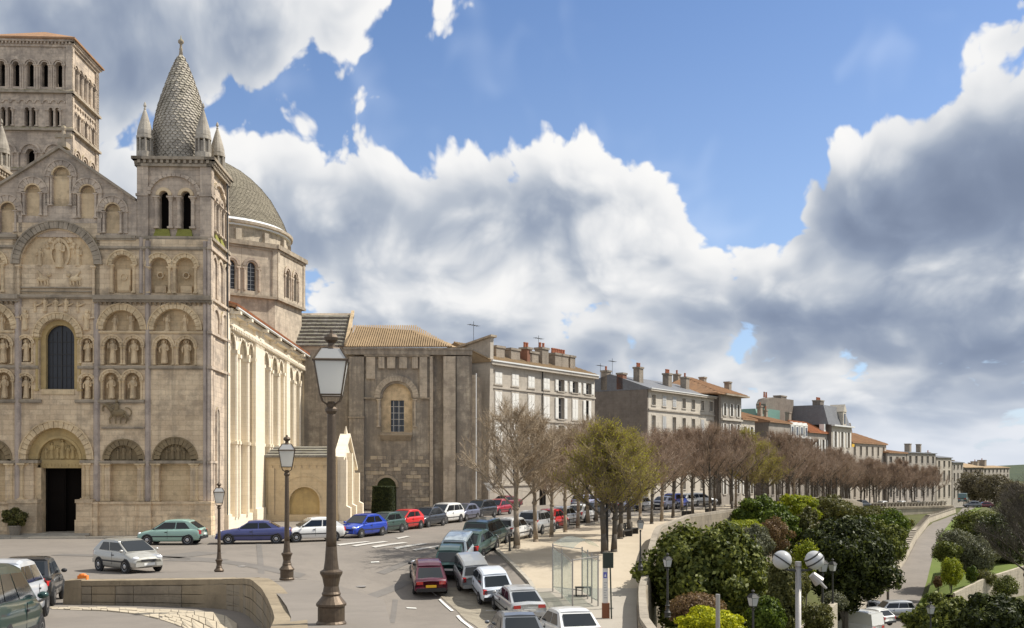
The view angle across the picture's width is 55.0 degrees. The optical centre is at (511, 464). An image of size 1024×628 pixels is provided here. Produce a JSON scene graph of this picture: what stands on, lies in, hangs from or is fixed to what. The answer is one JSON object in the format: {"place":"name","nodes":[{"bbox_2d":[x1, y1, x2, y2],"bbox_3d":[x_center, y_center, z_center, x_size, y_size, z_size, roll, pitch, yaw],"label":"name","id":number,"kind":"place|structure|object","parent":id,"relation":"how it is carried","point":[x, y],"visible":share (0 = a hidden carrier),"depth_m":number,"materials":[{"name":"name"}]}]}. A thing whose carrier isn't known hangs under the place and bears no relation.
{"place":"outdoors","nodes":[
{"label":"outdoors","id":0,"kind":"place"},
{"bbox_2d":[88,536,136,536],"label":"forecourt","id":1,"kind":"structure","parent":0,"point":[112,536],"depth_m":65.32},
{"bbox_2d":[1,507,28,535],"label":"tub plant","id":2,"kind":"object","parent":1,"relation":"on","point":[14,520],"visible":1,"depth_m":64.54,"materials":[{"name":"green plant"}]},
{"bbox_2d":[271,579,391,627],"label":"pavement","id":3,"kind":"structure","parent":0,"point":[301,598],"depth_m":18.25,"materials":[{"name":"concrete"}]},
{"bbox_2d":[278,435,295,580],"bbox_3d":[-6.633,1.254,29.000,0.518,4.280,0.518,0,0,-11],"label":"street lantern","id":4,"kind":"object","parent":3,"relation":"on","point":[286,450],"visible":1,"depth_m":28.89,"materials":[{"name":"metal"}]},
{"bbox_2d":[312,329,349,624],"bbox_3d":[-2.607,0.186,14.200,0.518,4.280,0.518,0,0,-7],"label":"street lantern","id":5,"kind":"object","parent":3,"relation":"on","point":[331,362],"visible":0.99,"depth_m":14.10,"materials":[{"name":"metal"}]},
{"bbox_2d":[0,505,963,627],"bbox_3d":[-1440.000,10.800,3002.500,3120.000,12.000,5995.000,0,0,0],"label":"ground","id":6,"kind":"structure","parent":0,"point":[357,567],"depth_m":53.74,"materials":[{"name":"asphalt"}]},
{"bbox_2d":[92,537,162,573],"bbox_3d":[-17.346,4.057,44.418,3.547,1.530,1.912,0,0,38],"label":"parked car","id":7,"kind":"object","parent":6,"relation":"on","point":[126,555],"visible":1,"depth_m":43.78,"materials":[{"name":"grey paint"}]},
{"bbox_2d":[44,604,258,627],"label":"forecourt","id":8,"kind":"structure","parent":6,"relation":"on","point":[54,618],"depth_m":26.90,"materials":[{"name":"stone"}]},
{"bbox_2d":[0,563,48,627],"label":"parked car","id":9,"kind":"object","parent":8,"relation":"on","point":[20,606],"visible":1,"depth_m":16.32,"materials":[{"name":"teal paint"}]},
{"bbox_2d":[0,558,51,616],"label":"parked car","id":10,"kind":"object","parent":8,"relation":"on","point":[32,575],"visible":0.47,"depth_m":26.08,"materials":[{"name":"white paint"}]},
{"bbox_2d":[50,606,236,627],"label":"slab paving","id":11,"kind":"structure","parent":8,"relation":"on","point":[173,617],"depth_m":27.33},
{"bbox_2d":[63,577,307,627],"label":"curved stone wall","id":12,"kind":"structure","parent":8,"relation":"on","point":[259,602],"depth_m":30.23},
{"bbox_2d":[136,519,207,544],"bbox_3d":[-20.523,4.050,59.525,3.917,1.560,1.921,0,0,-1],"label":"parked car","id":13,"kind":"object","parent":6,"relation":"on","point":[187,531],"visible":0.94,"depth_m":58.77,"materials":[{"name":"green paint"}]},
{"bbox_2d":[56,571,298,602],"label":"square","id":14,"kind":"structure","parent":6,"relation":"on","point":[68,575],"depth_m":41.48,"materials":[{"name":"stone"}]},
{"bbox_2d":[9,556,66,605],"bbox_3d":[-15.474,3.693,31.690,1.922,1.560,3.917,1,-3,-18],"label":"parked car","id":15,"kind":"object","parent":14,"relation":"on","point":[46,565],"visible":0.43,"depth_m":30.86,"materials":[{"name":"grey paint"}]},
{"bbox_2d":[213,482,224,571],"bbox_3d":[-13.097,2.897,44.000,0.518,4.280,0.518,0,0,-17],"label":"street lantern","id":16,"kind":"object","parent":14,"relation":"on","point":[219,492],"visible":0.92,"depth_m":43.91,"materials":[{"name":"metal"}]},
{"bbox_2d":[0,32,480,536],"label":"cathedral","id":17,"kind":"structure","parent":6,"relation":"on","point":[162,340],"depth_m":67.13,"materials":[{"name":"stone"}]},
{"bbox_2d":[49,468,65,530],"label":"door","id":18,"kind":"structure","parent":17,"relation":"in","point":[57,476],"depth_m":67.40,"materials":[{"name":"black"}]},
{"bbox_2d":[48,326,73,388],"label":"window","id":19,"kind":"structure","parent":17,"relation":"in","point":[70,337],"depth_m":66.86,"materials":[{"name":"black glass"}]},
{"bbox_2d":[46,468,81,531],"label":"doorway interior","id":20,"kind":"structure","parent":17,"relation":"in","point":[73,476],"depth_m":67.76,"materials":[{"name":"black"}]},
{"bbox_2d":[215,519,292,544],"bbox_3d":[-15.767,4.095,60.322,4.567,1.470,2.011,0,0,-10],"label":"parked car","id":21,"kind":"object","parent":6,"relation":"on","point":[258,530],"visible":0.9,"depth_m":59.58,"materials":[{"name":"blue paint"}]},
{"bbox_2d":[290,516,346,542],"bbox_3d":[-12.508,4.050,61.981,3.917,1.560,1.921,0,0,-25],"label":"parked car","id":22,"kind":"object","parent":6,"relation":"on","point":[310,527],"visible":0.55,"depth_m":61.31,"materials":[{"name":"white paint"}]},
{"bbox_2d":[340,513,387,537],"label":"parked car","id":23,"kind":"object","parent":6,"relation":"on","point":[360,525],"visible":0.81,"depth_m":65.40,"materials":[{"name":"blue paint"}]},
{"bbox_2d":[0,504,737,609],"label":"kerb","id":24,"kind":"structure","parent":6,"relation":"on","point":[518,570],"depth_m":63.69,"materials":[{"name":"stone"}]},
{"bbox_2d":[371,485,395,512],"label":"clipped yew","id":25,"kind":"object","parent":6,"relation":"on","point":[383,498],"visible":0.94,"depth_m":96.23,"materials":[{"name":"green plant"}]},
{"bbox_2d":[408,558,447,593],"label":"parked car","id":26,"kind":"object","parent":6,"relation":"on","point":[427,574],"visible":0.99,"depth_m":48.85,"materials":[{"name":"red paint"}]},
{"bbox_2d":[418,506,446,527],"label":"parked car","id":27,"kind":"object","parent":6,"relation":"on","point":[434,515],"visible":0.66,"depth_m":76.35,"materials":[{"name":"grey paint"}]},
{"bbox_2d":[435,543,463,574],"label":"parked car","id":28,"kind":"object","parent":6,"relation":"on","point":[446,553],"visible":0.27,"depth_m":51.51,"materials":[{"name":"teal paint"}]},
{"bbox_2d":[442,530,473,551],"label":"parked car","id":29,"kind":"object","parent":6,"relation":"on","point":[464,538],"visible":0.17,"depth_m":53.53,"materials":[{"name":"grey paint"}]},
{"bbox_2d":[437,587,500,627],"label":"parking strip","id":30,"kind":"object","parent":6,"relation":"on","point":[465,605],"visible":0.34,"depth_m":47.04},
{"bbox_2d":[453,552,488,590],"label":"parked car","id":31,"kind":"object","parent":30,"relation":"on","point":[466,565],"visible":0.52,"depth_m":49.52,"materials":[{"name":"grey paint"}]},
{"bbox_2d":[469,565,511,604],"bbox_3d":[-1.090,5.767,48.684,1.921,1.560,3.917,-2,10,-14],"label":"parked car","id":32,"kind":"object","parent":30,"relation":"on","point":[487,581],"visible":0.62,"depth_m":47.35,"materials":[{"name":"white paint"}]},
{"bbox_2d":[491,584,546,617],"bbox_3d":[0.262,6.220,45.340,1.957,1.440,4.367,-1,4,-14],"label":"parked car","id":33,"kind":"object","parent":30,"relation":"on","point":[517,597],"visible":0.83,"depth_m":44.04,"materials":[{"name":"grey paint"}]},
{"bbox_2d":[464,528,498,555],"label":"parked car","id":34,"kind":"object","parent":6,"relation":"on","point":[485,541],"visible":0.5,"depth_m":55.48,"materials":[{"name":"grey paint"}]},
{"bbox_2d":[463,517,508,549],"bbox_3d":[-1.566,4.019,58.793,2.083,1.790,4.617,1,3,15],"label":"parked car","id":35,"kind":"object","parent":6,"relation":"on","point":[494,525],"visible":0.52,"depth_m":57.80,"materials":[{"name":"teal paint"}]},
{"bbox_2d":[485,610,541,627],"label":"parked car","id":36,"kind":"object","parent":6,"relation":"on","point":[515,619],"visible":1,"depth_m":34.40,"materials":[{"name":"grey paint"}]},
{"bbox_2d":[447,321,599,505],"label":"terrace house","id":37,"kind":"structure","parent":6,"relation":"on","point":[557,385],"depth_m":115.24,"materials":[{"name":"beige stone"}]},
{"bbox_2d":[519,510,555,534],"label":"parked car","id":38,"kind":"object","parent":6,"relation":"on","point":[543,520],"visible":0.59,"depth_m":67.32,"materials":[{"name":"grey paint"}]},
{"bbox_2d":[538,606,599,627],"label":"parked car","id":39,"kind":"object","parent":6,"relation":"on","point":[568,617],"visible":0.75,"depth_m":35.45,"materials":[{"name":"white paint"}]},
{"bbox_2d":[499,505,740,587],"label":"promenade","id":40,"kind":"structure","parent":6,"relation":"on","point":[531,559],"depth_m":56.04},
{"bbox_2d":[449,393,568,548],"bbox_3d":[-0.075,0.400,57.252,7.260,9.732,8.268,0,0,8],"label":"plane tree","id":41,"kind":"object","parent":40,"relation":"on","point":[521,429],"visible":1,"depth_m":57.45,"materials":[{"name":"brown plant"}]},
{"bbox_2d":[499,412,579,541],"bbox_3d":[1.872,0.833,60.999,5.342,8.610,7.412,0,0,-37],"label":"plane tree","id":42,"kind":"object","parent":40,"relation":"on","point":[535,528],"visible":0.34,"depth_m":60.59,"materials":[{"name":"brown plant"}]},
{"bbox_2d":[510,428,583,536],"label":"plane tree","id":43,"kind":"object","parent":40,"relation":"on","point":[551,500],"visible":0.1,"depth_m":65.07,"materials":[{"name":"brown plant"}]},
{"bbox_2d":[539,421,592,531],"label":"plane tree","id":44,"kind":"object","parent":40,"relation":"on","point":[571,441],"visible":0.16,"depth_m":69.43,"materials":[{"name":"brown plant"}]},
{"bbox_2d":[543,415,648,553],"bbox_3d":[5.230,1.217,56.021,4.916,8.403,6.008,0,0,-38],"label":"plane tree","id":45,"kind":"object","parent":40,"relation":"on","point":[598,435],"visible":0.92,"depth_m":56.00,"materials":[{"name":"green plant"}]},
{"bbox_2d":[581,425,668,551],"bbox_3d":[6.045,1.492,57.102,4.498,7.688,5.497,0,0,-20],"label":"plane tree","id":46,"kind":"object","parent":40,"relation":"on","point":[608,487],"visible":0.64,"depth_m":56.16,"materials":[{"name":"green plant"}]},
{"bbox_2d":[595,429,663,538],"bbox_3d":[7.172,1.264,63.639,4.498,7.688,5.497,0,0,-11],"label":"plane tree","id":47,"kind":"object","parent":40,"relation":"on","point":[620,523],"visible":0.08,"depth_m":63.16,"materials":[{"name":"brown plant"}]},
{"bbox_2d":[598,424,674,534],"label":"plane tree","id":48,"kind":"object","parent":40,"relation":"on","point":[629,522],"visible":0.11,"depth_m":66.98,"materials":[{"name":"brown plant"}]},
{"bbox_2d":[635,431,680,519],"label":"plane tree","id":49,"kind":"object","parent":40,"relation":"on","point":[659,470],"visible":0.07,"depth_m":74.11,"materials":[{"name":"brown plant"}]},
{"bbox_2d":[640,430,690,523],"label":"plane tree","id":50,"kind":"object","parent":40,"relation":"on","point":[658,438],"visible":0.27,"depth_m":78.90,"materials":[{"name":"brown plant"}]},
{"bbox_2d":[642,425,705,520],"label":"plane tree","id":51,"kind":"object","parent":40,"relation":"on","point":[654,430],"visible":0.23,"depth_m":82.76,"materials":[{"name":"brown plant"}]},
{"bbox_2d":[658,426,700,517],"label":"plane tree","id":52,"kind":"object","parent":40,"relation":"on","point":[679,431],"visible":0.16,"depth_m":87.86,"materials":[{"name":"brown plant"}]},
{"bbox_2d":[683,420,749,511],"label":"plane tree","id":53,"kind":"object","parent":40,"relation":"on","point":[708,437],"visible":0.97,"depth_m":85.75,"materials":[{"name":"brown plant"}]},
{"bbox_2d":[701,423,776,508],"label":"plane tree","id":54,"kind":"object","parent":40,"relation":"on","point":[736,436],"visible":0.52,"depth_m":90.97,"materials":[{"name":"brown plant"}]},
{"bbox_2d":[722,425,775,498],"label":"plane tree","id":55,"kind":"object","parent":40,"relation":"on","point":[754,474],"visible":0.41,"depth_m":96.44,"materials":[{"name":"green plant"}]},
{"bbox_2d":[742,439,792,494],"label":"plane tree","id":56,"kind":"object","parent":40,"relation":"on","point":[773,466],"visible":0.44,"depth_m":102.32,"materials":[{"name":"green plant"}]},
{"bbox_2d":[759,427,806,501],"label":"plane tree","id":57,"kind":"object","parent":40,"relation":"on","point":[777,438],"visible":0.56,"depth_m":107.85,"materials":[{"name":"brown plant"}]},
{"bbox_2d":[767,428,814,494],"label":"plane tree","id":58,"kind":"object","parent":40,"relation":"on","point":[797,450],"visible":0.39,"depth_m":113.21,"materials":[{"name":"brown plant"}]},
{"bbox_2d":[595,361,718,499],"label":"terrace house","id":59,"kind":"structure","parent":6,"relation":"on","point":[637,400],"depth_m":143.13,"materials":[{"name":"beige stone"}]},
{"bbox_2d":[672,370,749,504],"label":"terrace house","id":60,"kind":"structure","parent":6,"relation":"on","point":[727,406],"depth_m":159.00,"materials":[{"name":"beige stone"}]},
{"bbox_2d":[741,412,792,500],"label":"terrace house","id":61,"kind":"structure","parent":6,"relation":"on","point":[763,423],"depth_m":178.28,"materials":[{"name":"beige stone"}]},
{"bbox_2d":[741,402,810,495],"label":"terrace house","id":62,"kind":"structure","parent":6,"relation":"on","point":[797,427],"depth_m":190.64,"materials":[{"name":"beige stone"}]},
{"bbox_2d":[756,392,828,496],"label":"terrace house","id":63,"kind":"structure","parent":6,"relation":"on","point":[782,403],"depth_m":200.82,"materials":[{"name":"beige stone"}]},
{"bbox_2d":[793,397,854,498],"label":"terrace house","id":64,"kind":"structure","parent":6,"relation":"on","point":[833,418],"depth_m":206.68,"materials":[{"name":"beige stone"}]},
{"bbox_2d":[849,423,887,502],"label":"terrace house","id":65,"kind":"structure","parent":6,"relation":"on","point":[864,447],"depth_m":231.93,"materials":[{"name":"beige stone"}]},
{"bbox_2d":[883,450,907,501],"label":"terrace house","id":66,"kind":"structure","parent":6,"relation":"on","point":[890,455],"depth_m":245.55,"materials":[{"name":"beige stone"}]},
{"bbox_2d":[870,501,953,514],"bbox_3d":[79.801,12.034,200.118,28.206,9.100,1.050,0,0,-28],"label":"balustrade","id":67,"kind":"object","parent":6,"relation":"on","point":[923,508],"visible":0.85,"depth_m":201.53,"materials":[{"name":"stone"}]},
{"bbox_2d":[901,443,936,502],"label":"terrace house","id":68,"kind":"structure","parent":6,"relation":"on","point":[919,457],"depth_m":271.90,"materials":[{"name":"beige stone"}]},
{"bbox_2d":[925,450,951,504],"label":"terrace house","id":69,"kind":"structure","parent":6,"relation":"on","point":[943,493],"depth_m":294.32,"materials":[{"name":"paint"}]},
{"bbox_2d":[0,0,1023,465],"label":"sky","id":70,"kind":"structure","parent":0,"point":[802,201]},
{"bbox_2d":[536,588,637,627],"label":"pavement","id":71,"kind":"structure","parent":0,"point":[624,607],"depth_m":47.67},
{"bbox_2d":[552,543,598,605],"bbox_3d":[3.261,5.237,48.096,1.740,3.380,3.348,0,0,-14],"label":"bus shelter","id":72,"kind":"object","parent":71,"relation":"on","point":[582,586],"visible":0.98,"depth_m":48.31,"materials":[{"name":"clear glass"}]},
{"bbox_2d":[602,552,612,618],"bbox_3d":[4.338,5.515,44.584,0.500,3.052,0.355,0,0,-3],"label":"bus stop sign","id":73,"kind":"object","parent":71,"relation":"on","point":[607,564],"visible":0.98,"depth_m":44.53,"materials":[{"name":"grey"}]},
{"bbox_2d":[666,481,1023,627],"bbox_3d":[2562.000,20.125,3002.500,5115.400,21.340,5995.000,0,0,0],"label":"garden ground","id":74,"kind":"structure","parent":0,"point":[812,598],"depth_m":123.45,"materials":[{"name":"soil"}]},
{"bbox_2d":[665,591,726,625],"bbox_3d":[7.899,7.901,42.001,2.722,4.983,2.346,0,0,0],"label":"russet bush","id":75,"kind":"object","parent":74,"relation":"on","point":[680,606],"visible":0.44,"depth_m":41.56,"materials":[{"name":"brown plant"}]},
{"bbox_2d":[629,518,772,627],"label":"magnolia tree","id":76,"kind":"object","parent":74,"relation":"on","point":[729,564],"visible":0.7,"depth_m":48.45,"materials":[{"name":"green plant"}]},
{"bbox_2d":[673,605,746,627],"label":"yellow bush","id":77,"kind":"object","parent":74,"relation":"on","point":[700,616],"visible":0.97,"depth_m":37.63,"materials":[{"name":"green plant"}]},
{"bbox_2d":[739,523,776,557],"bbox_3d":[15.254,6.771,61.959,2.495,6.288,2.291,0,0,36],"label":"grey shrub","id":78,"kind":"object","parent":74,"relation":"on","point":[763,539],"visible":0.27,"depth_m":61.58,"materials":[{"name":"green plant"}]},
{"bbox_2d":[731,493,789,521],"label":"green shrub","id":79,"kind":"object","parent":74,"relation":"on","point":[752,508],"visible":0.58,"depth_m":83.01,"materials":[{"name":"green plant"}]},
{"bbox_2d":[744,595,787,627],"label":"olive shrub","id":80,"kind":"object","parent":74,"relation":"on","point":[769,612],"visible":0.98,"depth_m":41.50,"materials":[{"name":"green plant"}]},
{"bbox_2d":[758,515,796,562],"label":"brown shrub","id":81,"kind":"object","parent":74,"relation":"on","point":[775,527],"visible":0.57,"depth_m":71.54,"materials":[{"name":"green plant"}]},
{"bbox_2d":[755,509,801,543],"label":"green shrub","id":82,"kind":"object","parent":74,"relation":"on","point":[789,519],"visible":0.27,"depth_m":81.26,"materials":[{"name":"green plant"}]},
{"bbox_2d":[763,547,804,627],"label":"olive shrub","id":83,"kind":"object","parent":74,"relation":"on","point":[781,584],"visible":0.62,"depth_m":45.52,"materials":[{"name":"green plant"}]},
{"bbox_2d":[637,497,946,627],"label":"rampart wall","id":84,"kind":"structure","parent":74,"relation":"on","point":[647,611],"depth_m":56.65,"materials":[{"name":"stone"}]},
{"bbox_2d":[772,551,826,627],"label":"double globe lamp","id":85,"kind":"object","parent":74,"relation":"on","point":[813,560],"visible":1,"depth_m":25.93,"materials":[{"name":"metal"}]},
{"bbox_2d":[777,494,822,519],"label":"lime shrub","id":86,"kind":"object","parent":74,"relation":"on","point":[797,503],"visible":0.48,"depth_m":90.93,"materials":[{"name":"green plant"}]},
{"bbox_2d":[792,505,819,549],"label":"bush","id":87,"kind":"object","parent":74,"relation":"on","point":[807,516],"visible":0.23,"depth_m":83.54,"materials":[{"name":"green plant"}]},
{"bbox_2d":[801,602,836,627],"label":"shrub","id":88,"kind":"object","parent":74,"relation":"on","point":[816,615],"visible":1,"depth_m":51.52,"materials":[{"name":"green plant"}]},
{"bbox_2d":[814,494,862,521],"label":"olive shrub","id":89,"kind":"object","parent":74,"relation":"on","point":[828,506],"visible":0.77,"depth_m":116.30,"materials":[{"name":"green plant"}]},
{"bbox_2d":[781,514,905,627],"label":"evergreen tree","id":90,"kind":"object","parent":74,"relation":"on","point":[858,551],"visible":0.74,"depth_m":77.96,"materials":[{"name":"green plant"}]},
{"bbox_2d":[866,507,911,539],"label":"olive shrub","id":91,"kind":"object","parent":74,"relation":"on","point":[894,516],"visible":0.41,"depth_m":111.04,"materials":[{"name":"green plant"}]},
{"bbox_2d":[875,519,909,599],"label":"dark shrub","id":92,"kind":"object","parent":74,"relation":"on","point":[894,534],"visible":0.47,"depth_m":99.09,"materials":[{"name":"green plant"}]},
{"bbox_2d":[885,625,903,627],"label":"car park","id":93,"kind":"structure","parent":74,"relation":"on","point":[887,626],"depth_m":90.69,"materials":[{"name":"asphalt"}]},
{"bbox_2d":[838,609,884,627],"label":"delivery van","id":94,"kind":"object","parent":93,"relation":"on","point":[862,618],"visible":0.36,"depth_m":80.40,"materials":[{"name":"white paint"}]},
{"bbox_2d":[858,507,955,608],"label":"lane wall","id":95,"kind":"structure","parent":74,"relation":"on","point":[918,529],"depth_m":158.19,"materials":[{"name":"stone"}]},
{"bbox_2d":[898,591,967,627],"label":"laurel bush","id":96,"kind":"object","parent":74,"relation":"on","point":[946,612],"visible":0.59,"depth_m":49.42,"materials":[{"name":"green plant"}]},
{"bbox_2d":[930,541,963,599],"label":"grey conifer","id":97,"kind":"object","parent":74,"relation":"on","point":[946,549],"visible":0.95,"depth_m":105.44,"materials":[{"name":"green plant"}]},
{"bbox_2d":[931,528,980,563],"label":"grey conifer","id":98,"kind":"object","parent":74,"relation":"on","point":[957,536],"visible":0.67,"depth_m":110.95,"materials":[{"name":"green plant"}]},
{"bbox_2d":[954,469,985,502],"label":"olive tree","id":99,"kind":"object","parent":74,"relation":"on","point":[967,482],"visible":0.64,"depth_m":278.76,"materials":[{"name":"green plant"}]},
{"bbox_2d":[948,508,997,539],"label":"evergreen tree","id":100,"kind":"object","parent":74,"relation":"on","point":[961,519],"visible":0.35,"depth_m":149.36,"materials":[{"name":"green plant"}]},
{"bbox_2d":[949,590,1023,627],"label":"laurel bush","id":101,"kind":"object","parent":74,"relation":"on","point":[983,610],"visible":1,"depth_m":47.23,"materials":[{"name":"green plant"}]},
{"bbox_2d":[953,565,1023,600],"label":"park wall","id":102,"kind":"structure","parent":74,"relation":"on","point":[983,586],"depth_m":103.82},
{"bbox_2d":[972,472,1011,508],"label":"olive tree","id":103,"kind":"object","parent":74,"relation":"on","point":[985,488],"visible":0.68,"depth_m":268.62,"materials":[{"name":"green plant"}]},
{"bbox_2d":[967,472,1023,575],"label":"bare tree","id":104,"kind":"object","parent":74,"relation":"on","point":[1018,513],"visible":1,"depth_m":72.36,"materials":[{"name":"plant"}]},
{"bbox_2d":[970,511,1023,564],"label":"evergreen tree","id":105,"kind":"object","parent":74,"relation":"on","point":[992,519],"visible":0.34,"depth_m":116.76,"materials":[{"name":"green plant"}]},
{"bbox_2d":[989,574,1019,596],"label":"shrub","id":106,"kind":"object","parent":74,"relation":"on","point":[1006,584],"visible":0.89,"depth_m":89.56,"materials":[{"name":"green plant"}]},
{"bbox_2d":[878,507,975,626],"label":"road","id":107,"kind":"structure","parent":0,"point":[915,568],"depth_m":124.72,"materials":[{"name":"asphalt"}]},
{"bbox_2d":[928,562,1022,594],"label":"lawn","id":108,"kind":"structure","parent":0,"point":[997,568],"depth_m":107.60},
{"bbox_2d":[940,557,965,597],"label":"lime conifer","id":109,"kind":"object","parent":108,"relation":"on","point":[952,573],"visible":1,"depth_m":99.63,"materials":[{"name":"green plant"}]},
{"bbox_2d":[960,533,1002,571],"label":"grey conifer","id":110,"kind":"object","parent":108,"relation":"on","point":[982,558],"visible":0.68,"depth_m":110.94,"materials":[{"name":"green plant"}]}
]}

